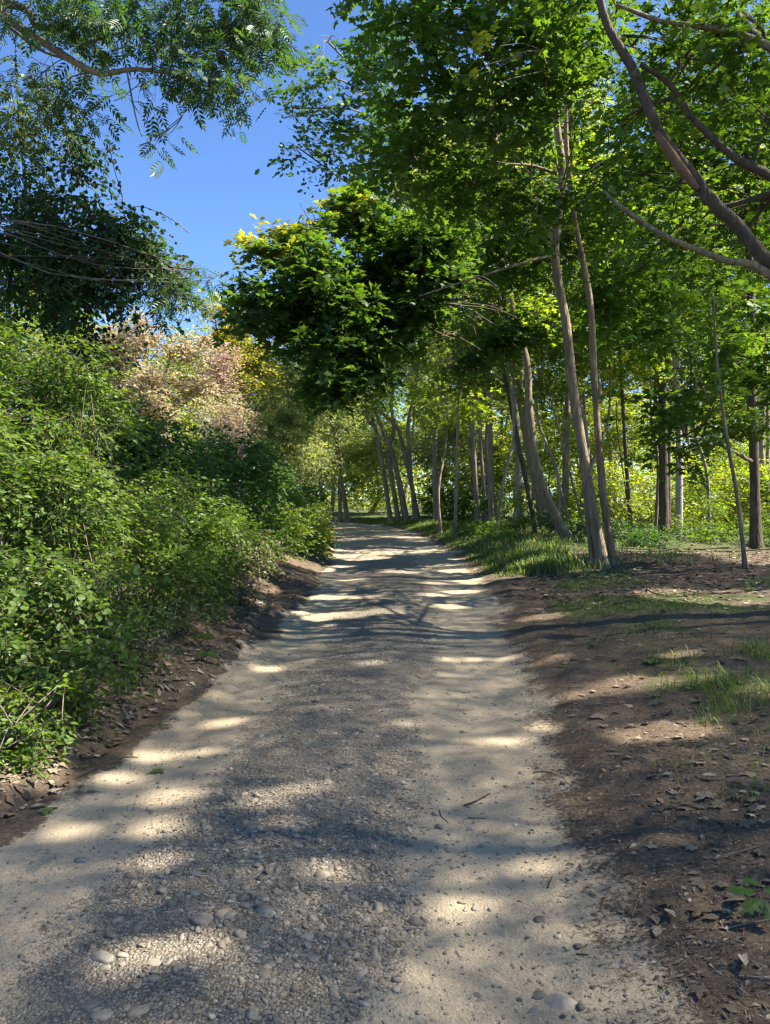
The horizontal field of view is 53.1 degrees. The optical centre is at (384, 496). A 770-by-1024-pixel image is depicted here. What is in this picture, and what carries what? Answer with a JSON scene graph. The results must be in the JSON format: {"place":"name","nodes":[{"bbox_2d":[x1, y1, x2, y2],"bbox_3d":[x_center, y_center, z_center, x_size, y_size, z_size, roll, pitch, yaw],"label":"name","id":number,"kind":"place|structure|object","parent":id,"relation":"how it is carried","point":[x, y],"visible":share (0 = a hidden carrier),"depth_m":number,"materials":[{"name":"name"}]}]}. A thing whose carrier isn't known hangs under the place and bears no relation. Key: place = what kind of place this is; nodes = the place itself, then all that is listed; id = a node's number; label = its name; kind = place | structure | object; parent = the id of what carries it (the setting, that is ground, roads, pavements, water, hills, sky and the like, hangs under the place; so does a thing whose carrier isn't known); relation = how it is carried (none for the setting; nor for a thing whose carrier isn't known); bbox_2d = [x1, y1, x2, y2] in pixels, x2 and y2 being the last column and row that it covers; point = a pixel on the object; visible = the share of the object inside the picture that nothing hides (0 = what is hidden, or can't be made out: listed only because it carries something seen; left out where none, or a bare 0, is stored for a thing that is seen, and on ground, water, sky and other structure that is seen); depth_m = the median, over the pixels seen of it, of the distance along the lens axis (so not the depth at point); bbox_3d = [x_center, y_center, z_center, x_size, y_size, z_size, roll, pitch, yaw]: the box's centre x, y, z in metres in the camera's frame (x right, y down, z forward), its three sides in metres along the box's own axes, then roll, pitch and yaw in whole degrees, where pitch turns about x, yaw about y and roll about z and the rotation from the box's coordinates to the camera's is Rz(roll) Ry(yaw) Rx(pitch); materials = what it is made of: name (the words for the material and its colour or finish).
{"place":"outdoors","nodes":[
{"label":"outdoors","id":0,"kind":"place"},
{"bbox_2d":[0,497,334,818],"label":"ground","id":1,"kind":"structure","parent":0,"point":[303,576],"depth_m":6.87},
{"bbox_2d":[0,665,94,780],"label":"seedling bush","id":2,"kind":"object","parent":1,"relation":"on","point":[19,730],"visible":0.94,"depth_m":4.46,"materials":[{"name":"green plant"}]},
{"bbox_2d":[0,252,100,441],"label":"woodland tree","id":3,"kind":"object","parent":1,"relation":"on","point":[30,346],"visible":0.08,"depth_m":35.21,"materials":[{"name":"green plant"}]},
{"bbox_2d":[0,306,156,622],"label":"shrub","id":4,"kind":"object","parent":1,"relation":"on","point":[37,402],"visible":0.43,"depth_m":6.96,"materials":[{"name":"green plant"}]},
{"bbox_2d":[0,402,166,652],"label":"shrub","id":5,"kind":"object","parent":1,"relation":"on","point":[50,476],"visible":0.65,"depth_m":6.24,"materials":[{"name":"green plant"}]},
{"bbox_2d":[0,530,168,740],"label":"bramble","id":6,"kind":"object","parent":1,"relation":"on","point":[37,652],"visible":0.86,"depth_m":5.19,"materials":[{"name":"green plant"}]},
{"bbox_2d":[1,350,247,628],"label":"shrub","id":7,"kind":"object","parent":1,"relation":"on","point":[139,470],"visible":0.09,"depth_m":9.26,"materials":[{"name":"green plant"}]},
{"bbox_2d":[59,594,189,685],"bbox_3d":[-2.265,1.252,6.370,1.168,0.839,1.166,0,0,0],"label":"shrub","id":8,"kind":"object","parent":1,"relation":"on","point":[145,622],"visible":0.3,"depth_m":6.43,"materials":[{"name":"green plant"}]},
{"bbox_2d":[22,446,233,663],"bbox_3d":[-2.384,0.562,7.561,1.806,2.232,2.902,0,0,0],"label":"shrub","id":9,"kind":"object","parent":1,"relation":"on","point":[161,569],"visible":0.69,"depth_m":7.54,"materials":[{"name":"green plant"}]},
{"bbox_2d":[99,625,187,687],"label":"bush","id":10,"kind":"object","parent":1,"relation":"on","point":[148,647],"visible":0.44,"depth_m":6.38,"materials":[{"name":"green plant"}]},
{"bbox_2d":[57,394,230,588],"bbox_3d":[-3.374,0.122,9.999,1.900,2.988,2.702,0,0,30],"label":"shrub","id":11,"kind":"object","parent":1,"relation":"on","point":[160,441],"visible":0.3,"depth_m":10.02,"materials":[{"name":"green plant"}]},
{"bbox_2d":[103,339,204,492],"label":"woodland tree","id":12,"kind":"object","parent":1,"relation":"on","point":[154,360],"visible":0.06,"depth_m":44.51,"materials":[{"name":"green plant"}]},
{"bbox_2d":[0,0,309,340],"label":"ash tree","id":13,"kind":"object","parent":1,"relation":"on","point":[242,35],"visible":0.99,"depth_m":7.21,"materials":[{"name":"green plant"}]},
{"bbox_2d":[0,34,199,395],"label":"hanging vine","id":14,"kind":"object","parent":13,"relation":"hanging from","point":[63,308],"visible":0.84,"depth_m":7.73,"materials":[{"name":"green plant"}]},
{"bbox_2d":[84,307,229,448],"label":"turning tree","id":15,"kind":"object","parent":1,"relation":"on","point":[156,389],"visible":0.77,"depth_m":26.21,"materials":[{"name":"beige plant"}]},
{"bbox_2d":[132,585,238,642],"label":"bush","id":16,"kind":"object","parent":1,"relation":"on","point":[191,617],"visible":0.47,"depth_m":7.56,"materials":[{"name":"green plant"}]},
{"bbox_2d":[134,324,262,466],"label":"woodland tree","id":17,"kind":"object","parent":1,"relation":"on","point":[191,373],"visible":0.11,"depth_m":47.92,"materials":[{"name":"yellow plant"}]},
{"bbox_2d":[183,583,243,627],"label":"shrub","id":18,"kind":"object","parent":1,"relation":"on","point":[210,612],"visible":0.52,"depth_m":8.57,"materials":[{"name":"green plant"}]},
{"bbox_2d":[160,469,287,607],"bbox_3d":[-2.565,0.563,10.832,2.126,2.141,3.866,0,0,0],"label":"shrub","id":19,"kind":"object","parent":1,"relation":"on","point":[214,524],"visible":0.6,"depth_m":10.46,"materials":[{"name":"green plant"}]},
{"bbox_2d":[191,342,261,447],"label":"red leaved tree","id":20,"kind":"object","parent":1,"relation":"on","point":[226,366],"visible":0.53,"depth_m":29.68,"materials":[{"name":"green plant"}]},
{"bbox_2d":[177,392,275,495],"bbox_3d":[-4.876,-1.116,21.953,3.753,3.904,2.672,0,0,-23],"label":"dead bush","id":21,"kind":"object","parent":1,"relation":"on","point":[208,419],"visible":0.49,"depth_m":21.91,"materials":[{"name":"brown plant"}]},
{"bbox_2d":[177,289,289,512],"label":"yellow tree","id":22,"kind":"object","parent":1,"relation":"on","point":[253,354],"visible":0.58,"depth_m":32.54,"materials":[{"name":"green plant"}]},
{"bbox_2d":[170,421,297,559],"bbox_3d":[-2.765,0.043,15.450,1.956,2.995,4.646,0,0,12],"label":"shrub","id":23,"kind":"object","parent":1,"relation":"on","point":[252,481],"visible":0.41,"depth_m":14.60,"materials":[{"name":"green plant"}]},
{"bbox_2d":[195,528,290,611],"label":"shrub","id":24,"kind":"object","parent":1,"relation":"on","point":[262,564],"visible":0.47,"depth_m":11.73,"materials":[{"name":"green plant"}]},
{"bbox_2d":[229,434,336,535],"bbox_3d":[-2.937,0.108,25.930,2.397,3.782,9.793,0,0,9],"label":"shrub","id":25,"kind":"object","parent":1,"relation":"on","point":[289,475],"visible":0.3,"depth_m":24.08,"materials":[{"name":"green plant"}]},
{"bbox_2d":[244,476,337,566],"bbox_3d":[-2.226,0.712,18.113,2.143,2.625,5.751,0,0,0],"label":"shrub","id":26,"kind":"object","parent":1,"relation":"on","point":[305,541],"visible":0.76,"depth_m":18.04,"materials":[{"name":"green plant"}]},
{"bbox_2d":[215,343,368,510],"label":"willow tree","id":27,"kind":"object","parent":1,"relation":"on","point":[280,426],"visible":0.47,"depth_m":35.78,"materials":[{"name":"green plant"}]},
{"bbox_2d":[292,496,339,557],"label":"shrub","id":28,"kind":"object","parent":1,"relation":"on","point":[326,529],"visible":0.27,"depth_m":21.84,"materials":[{"name":"green plant"}]},
{"bbox_2d":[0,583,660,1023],"bbox_3d":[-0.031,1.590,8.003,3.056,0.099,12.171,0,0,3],"label":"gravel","id":29,"kind":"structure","parent":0,"point":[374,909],"depth_m":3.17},
{"bbox_2d":[0,520,673,1023],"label":"dirt road","id":30,"kind":"structure","parent":0,"point":[380,558],"depth_m":3.62,"materials":[{"name":"soil"}]},
{"bbox_2d":[90,1009,112,1020],"bbox_3d":[-0.860,1.577,2.343,0.073,0.022,0.049,0,0,0],"label":"stone","id":31,"kind":"object","parent":30,"relation":"on","point":[103,1014],"visible":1,"depth_m":2.34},
{"bbox_2d":[90,950,113,963],"bbox_3d":[-0.972,1.584,2.652,0.101,0.024,0.053,0,0,31],"label":"stone","id":32,"kind":"object","parent":30,"relation":"on","point":[102,956],"visible":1,"depth_m":2.64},
{"bbox_2d":[126,1004,150,1017],"bbox_3d":[-0.751,1.569,2.348,0.065,0.023,0.056,0,0,0],"label":"stone","id":33,"kind":"object","parent":30,"relation":"on","point":[135,1011],"visible":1,"depth_m":2.34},
{"bbox_2d":[188,912,212,925],"bbox_3d":[-0.683,1.565,2.844,0.099,0.043,0.086,0,0,0],"label":"stone","id":34,"kind":"object","parent":30,"relation":"on","point":[202,918],"visible":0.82,"depth_m":2.83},
{"bbox_2d":[544,992,577,1010],"bbox_3d":[0.560,1.619,2.456,0.113,0.056,0.104,0,0,0],"label":"stone","id":35,"kind":"object","parent":30,"relation":"on","point":[561,1001],"visible":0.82,"depth_m":2.44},
{"bbox_2d":[0,0,769,500],"label":"sky","id":36,"kind":"structure","parent":0,"point":[212,193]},
{"bbox_2d":[265,499,769,1023],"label":"ground","id":37,"kind":"structure","parent":0,"point":[543,625],"depth_m":4.89,"materials":[{"name":"soil"}]},
{"bbox_2d":[277,361,383,521],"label":"leaning tree","id":38,"kind":"object","parent":37,"relation":"on","point":[342,496],"visible":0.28,"depth_m":49.89,"materials":[{"name":"green plant"}]},
{"bbox_2d":[309,371,432,514],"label":"woodland tree","id":39,"kind":"object","parent":37,"relation":"on","point":[353,489],"visible":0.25,"depth_m":57.19,"materials":[{"name":"green plant"}]},
{"bbox_2d":[0,347,765,518],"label":"woods","id":40,"kind":"object","parent":37,"relation":"on","point":[417,476],"visible":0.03,"depth_m":80.58,"materials":[{"name":"green plant"}]},
{"bbox_2d":[0,539,769,1023],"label":"leaf litter","id":41,"kind":"object","parent":37,"relation":"on","point":[24,789],"visible":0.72,"depth_m":4.22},
{"bbox_2d":[211,0,574,541],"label":"maple tree","id":42,"kind":"object","parent":37,"relation":"on","point":[343,325],"visible":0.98,"depth_m":15.27,"materials":[{"name":"green plant"}]},
{"bbox_2d":[254,4,552,528],"bbox_3d":[0.825,-7.215,26.252,5.993,17.151,12.895,0,0,32],"label":"oak tree","id":43,"kind":"object","parent":37,"relation":"on","point":[343,124],"visible":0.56,"depth_m":22.35,"materials":[{"name":"green plant"}]},
{"bbox_2d":[339,321,474,521],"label":"gnarled tree","id":44,"kind":"object","parent":37,"relation":"on","point":[404,455],"visible":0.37,"depth_m":44.00,"materials":[{"name":"green plant"}]},
{"bbox_2d":[365,105,485,519],"bbox_3d":[2.306,-9.530,39.881,7.461,21.897,8.231,0,0,0],"label":"woodland tree","id":45,"kind":"object","parent":37,"relation":"on","point":[434,470],"visible":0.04,"depth_m":39.93,"materials":[{"name":"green plant"}]},
{"bbox_2d":[387,256,516,532],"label":"maple tree","id":46,"kind":"object","parent":37,"relation":"on","point":[464,413],"visible":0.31,"depth_m":30.94,"materials":[{"name":"green plant"}]},
{"bbox_2d":[395,332,508,494],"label":"woodland tree","id":47,"kind":"object","parent":37,"relation":"on","point":[484,425],"visible":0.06,"depth_m":58.90,"materials":[{"name":"green plant"}]},
{"bbox_2d":[406,456,509,516],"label":"shrub","id":48,"kind":"object","parent":37,"relation":"on","point":[461,486],"visible":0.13,"depth_m":47.27,"materials":[{"name":"green plant"}]},
{"bbox_2d":[413,478,513,522],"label":"shrub","id":49,"kind":"object","parent":37,"relation":"on","point":[464,505],"visible":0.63,"depth_m":40.00,"materials":[{"name":"green plant"}]},
{"bbox_2d":[404,147,541,537],"bbox_3d":[2.753,-5.180,27.074,4.403,13.484,5.538,0,0,34],"label":"maple tree","id":50,"kind":"object","parent":37,"relation":"on","point":[457,435],"visible":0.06,"depth_m":26.76,"materials":[{"name":"green plant"}]},
{"bbox_2d":[416,311,535,522],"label":"twin trunk tree","id":51,"kind":"object","parent":37,"relation":"on","point":[472,440],"visible":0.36,"depth_m":39.59,"materials":[{"name":"green plant"}]},
{"bbox_2d":[430,57,554,524],"bbox_3d":[4.999,-8.692,34.278,6.688,20.115,7.041,0,0,0],"label":"woodland tree","id":52,"kind":"object","parent":37,"relation":"on","point":[491,489],"visible":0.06,"depth_m":33.92,"materials":[{"name":"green plant"}]},
{"bbox_2d":[432,145,554,532],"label":"maple tree","id":53,"kind":"object","parent":37,"relation":"on","point":[507,279],"visible":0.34,"depth_m":20.09,"materials":[{"name":"green plant"}]},
{"bbox_2d":[449,515,539,543],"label":"shrub","id":54,"kind":"object","parent":37,"relation":"on","point":[476,530],"visible":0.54,"depth_m":23.87,"materials":[{"name":"green plant"}]},
{"bbox_2d":[326,0,671,569],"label":"maple tree","id":55,"kind":"object","parent":37,"relation":"on","point":[430,24],"visible":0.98,"depth_m":11.45,"materials":[{"name":"green plant"}]},
{"bbox_2d":[434,205,585,533],"bbox_3d":[3.839,-4.101,25.371,4.868,11.180,4.435,0,0,43],"label":"maple tree","id":56,"kind":"object","parent":37,"relation":"on","point":[488,387],"visible":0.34,"depth_m":25.38,"materials":[{"name":"green plant"}]},
{"bbox_2d":[462,421,562,517],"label":"sapling","id":57,"kind":"object","parent":37,"relation":"on","point":[497,466],"visible":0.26,"depth_m":39.72,"materials":[{"name":"green plant"}]},
{"bbox_2d":[492,297,544,524],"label":"birch tree","id":58,"kind":"object","parent":37,"relation":"on","point":[518,480],"visible":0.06,"depth_m":33.85,"materials":[{"name":"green plant"}]},
{"bbox_2d":[290,515,769,812],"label":"grass","id":59,"kind":"structure","parent":37,"relation":"on","point":[543,560],"depth_m":15.68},
{"bbox_2d":[490,482,580,528],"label":"sapling","id":60,"kind":"object","parent":37,"relation":"on","point":[521,499],"visible":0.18,"depth_m":32.50,"materials":[{"name":"green plant"}]},
{"bbox_2d":[491,289,586,531],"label":"tree","id":61,"kind":"object","parent":37,"relation":"on","point":[551,298],"visible":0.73,"depth_m":22.37,"materials":[{"name":"brown plant"}]},
{"bbox_2d":[478,223,602,528],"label":"maple tree","id":62,"kind":"object","parent":37,"relation":"on","point":[565,472],"visible":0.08,"depth_m":29.88,"materials":[{"name":"green plant"}]},
{"bbox_2d":[490,309,608,512],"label":"woodland tree","id":63,"kind":"object","parent":37,"relation":"on","point":[541,405],"visible":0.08,"depth_m":46.84,"materials":[{"name":"green plant"}]},
{"bbox_2d":[495,403,607,500],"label":"sapling","id":64,"kind":"object","parent":37,"relation":"on","point":[549,431],"visible":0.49,"depth_m":31.39,"materials":[{"name":"green plant"}]},
{"bbox_2d":[484,241,623,476],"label":"woodland tree","id":65,"kind":"object","parent":37,"relation":"on","point":[584,349],"visible":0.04,"depth_m":43.93,"materials":[{"name":"green plant"}]},
{"bbox_2d":[494,180,628,535],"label":"maple tree","id":66,"kind":"object","parent":37,"relation":"on","point":[558,341],"visible":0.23,"depth_m":24.98,"materials":[{"name":"green plant"}]},
{"bbox_2d":[529,502,603,538],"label":"shrub","id":67,"kind":"object","parent":37,"relation":"on","point":[552,526],"visible":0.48,"depth_m":25.74,"materials":[{"name":"green plant"}]},
{"bbox_2d":[502,53,635,528],"bbox_3d":[7.276,-8.426,29.906,5.733,19.544,7.394,0,0,0],"label":"woodland tree","id":68,"kind":"object","parent":37,"relation":"on","point":[552,164],"visible":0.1,"depth_m":28.78,"materials":[{"name":"green plant"}]},
{"bbox_2d":[528,469,612,523],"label":"sapling","id":69,"kind":"object","parent":37,"relation":"on","point":[575,481],"visible":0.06,"depth_m":36.07,"materials":[{"name":"green plant"}]},
{"bbox_2d":[468,28,714,529],"bbox_3d":[5.560,-5.848,22.783,5.955,14.332,14.382,0,0,8],"label":"maple tree","id":70,"kind":"object","parent":37,"relation":"on","point":[610,311],"visible":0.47,"depth_m":18.41,"materials":[{"name":"green plant"}]},
{"bbox_2d":[536,397,649,513],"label":"sapling","id":71,"kind":"object","parent":37,"relation":"on","point":[610,438],"visible":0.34,"depth_m":33.46,"materials":[{"name":"green plant"}]},
{"bbox_2d":[536,459,671,529],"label":"sapling","id":72,"kind":"object","parent":37,"relation":"on","point":[611,479],"visible":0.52,"depth_m":29.59,"materials":[{"name":"green plant"}]},
{"bbox_2d":[566,144,646,522],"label":"woodland tree","id":73,"kind":"object","parent":37,"relation":"on","point":[599,390],"visible":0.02,"depth_m":35.75,"materials":[{"name":"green plant"}]},
{"bbox_2d":[550,293,674,501],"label":"woodland tree","id":74,"kind":"object","parent":37,"relation":"on","point":[605,382],"visible":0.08,"depth_m":45.98,"materials":[{"name":"green plant"}]},
{"bbox_2d":[541,198,684,472],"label":"maple tree","id":75,"kind":"object","parent":37,"relation":"on","point":[624,375],"visible":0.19,"depth_m":26.48,"materials":[{"name":"green plant"}]},
{"bbox_2d":[482,1,769,216],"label":"maple tree","id":76,"kind":"object","parent":37,"relation":"on","point":[674,173],"visible":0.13,"depth_m":17.96,"materials":[{"name":"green plant"}]},
{"bbox_2d":[577,515,685,547],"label":"shrub","id":77,"kind":"object","parent":37,"relation":"on","point":[649,535],"visible":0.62,"depth_m":20.49,"materials":[{"name":"green plant"}]},
{"bbox_2d":[589,392,685,505],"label":"sapling","id":78,"kind":"object","parent":37,"relation":"on","point":[634,425],"visible":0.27,"depth_m":37.41,"materials":[{"name":"green plant"}]},
{"bbox_2d":[513,0,769,302],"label":"old maple tree","id":79,"kind":"object","parent":37,"relation":"on","point":[725,33],"visible":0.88,"depth_m":9.73,"materials":[{"name":"green plant"}]},
{"bbox_2d":[598,463,691,527],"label":"sapling","id":80,"kind":"object","parent":37,"relation":"on","point":[643,481],"visible":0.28,"depth_m":32.47,"materials":[{"name":"green plant"}]},
{"bbox_2d":[525,0,769,152],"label":"maple tree","id":81,"kind":"object","parent":37,"relation":"on","point":[704,68],"visible":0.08,"depth_m":14.07,"materials":[{"name":"green plant"}]},
{"bbox_2d":[587,167,722,529],"bbox_3d":[9.777,-5.284,27.873,5.772,13.200,4.907,0,0,0],"label":"maple tree","id":82,"kind":"object","parent":37,"relation":"on","point":[657,489],"visible":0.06,"depth_m":27.76,"materials":[{"name":"green plant"}]},
{"bbox_2d":[601,252,711,470],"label":"woodland tree","id":83,"kind":"object","parent":37,"relation":"on","point":[666,368],"visible":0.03,"depth_m":40.71,"materials":[{"name":"green plant"}]},
{"bbox_2d":[582,42,769,532],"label":"oak tree","id":84,"kind":"object","parent":37,"relation":"on","point":[664,514],"visible":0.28,"depth_m":19.87,"materials":[{"name":"green plant"}]},
{"bbox_2d":[599,185,769,548],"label":"maple tree","id":85,"kind":"object","parent":37,"relation":"on","point":[673,415],"visible":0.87,"depth_m":15.14,"materials":[{"name":"green plant"}]},
{"bbox_2d":[626,305,746,507],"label":"woodland tree","id":86,"kind":"object","parent":37,"relation":"on","point":[704,403],"visible":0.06,"depth_m":42.62,"materials":[{"name":"green plant"}]},
{"bbox_2d":[637,194,746,535],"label":"birch tree","id":87,"kind":"object","parent":37,"relation":"on","point":[678,495],"visible":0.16,"depth_m":25.45,"materials":[{"name":"green plant"}]},
{"bbox_2d":[644,451,745,528],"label":"bush","id":88,"kind":"object","parent":37,"relation":"on","point":[688,493],"visible":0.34,"depth_m":29.10,"materials":[{"name":"green plant"}]},
{"bbox_2d":[659,493,738,544],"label":"shrub","id":89,"kind":"object","parent":37,"relation":"on","point":[704,536],"visible":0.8,"depth_m":22.03,"materials":[{"name":"green plant"}]},
{"bbox_2d":[686,902,711,916],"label":"fallen leaf","id":90,"kind":"object","parent":37,"relation":"on","point":[697,908],"visible":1,"depth_m":2.81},
{"bbox_2d":[655,425,748,513],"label":"sapling","id":91,"kind":"object","parent":37,"relation":"on","point":[714,455],"visible":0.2,"depth_m":39.77,"materials":[{"name":"green plant"}]},
{"bbox_2d":[649,175,769,531],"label":"maple tree","id":92,"kind":"object","parent":37,"relation":"on","point":[684,355],"visible":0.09,"depth_m":24.91,"materials":[{"name":"green plant"}]},
{"bbox_2d":[650,658,769,714],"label":"grass tuft","id":93,"kind":"object","parent":37,"relation":"on","point":[735,691],"visible":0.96,"depth_m":5.56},
{"bbox_2d":[672,292,761,568],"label":"sapling","id":94,"kind":"object","parent":37,"relation":"on","point":[719,389],"visible":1,"depth_m":13.44,"materials":[{"name":"green plant"}]},
{"bbox_2d":[670,696,769,730],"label":"grass tuft","id":95,"kind":"object","parent":37,"relation":"on","point":[717,718],"visible":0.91,"depth_m":5.00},
{"bbox_2d":[683,466,769,532],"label":"sapling","id":96,"kind":"object","parent":37,"relation":"on","point":[727,482],"visible":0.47,"depth_m":26.57,"materials":[{"name":"green plant"}]},
{"bbox_2d":[685,268,769,519],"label":"woodland tree","id":97,"kind":"object","parent":37,"relation":"on","point":[705,381],"visible":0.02,"depth_m":40.83,"materials":[{"name":"green plant"}]},
{"bbox_2d":[690,128,769,526],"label":"woodland tree","id":98,"kind":"object","parent":37,"relation":"on","point":[761,451],"visible":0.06,"depth_m":31.69,"materials":[{"name":"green plant"}]},
{"bbox_2d":[701,176,769,363],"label":"maple tree","id":99,"kind":"object","parent":37,"relation":"on","point":[763,333],"visible":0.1,"depth_m":21.77,"materials":[{"name":"green plant"}]},
{"bbox_2d":[702,436,769,511],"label":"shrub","id":100,"kind":"object","parent":37,"relation":"on","point":[740,459],"visible":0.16,"depth_m":35.15,"materials":[{"name":"green plant"}]},
{"bbox_2d":[712,453,769,533],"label":"sapling","id":101,"kind":"object","parent":37,"relation":"on","point":[765,505],"visible":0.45,"depth_m":26.13,"materials":[{"name":"green plant"}]},
{"bbox_2d":[718,632,769,664],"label":"grass tuft","id":102,"kind":"object","parent":37,"relation":"on","point":[761,655],"visible":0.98,"depth_m":6.69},
{"bbox_2d":[719,508,769,545],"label":"shrub","id":103,"kind":"object","parent":37,"relation":"on","point":[767,536],"visible":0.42,"depth_m":20.63,"materials":[{"name":"green plant"}]},
{"bbox_2d":[727,877,769,919],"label":"seedling","id":104,"kind":"object","parent":37,"relation":"on","point":[755,904],"visible":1,"depth_m":2.73,"materials":[{"name":"green plant"}]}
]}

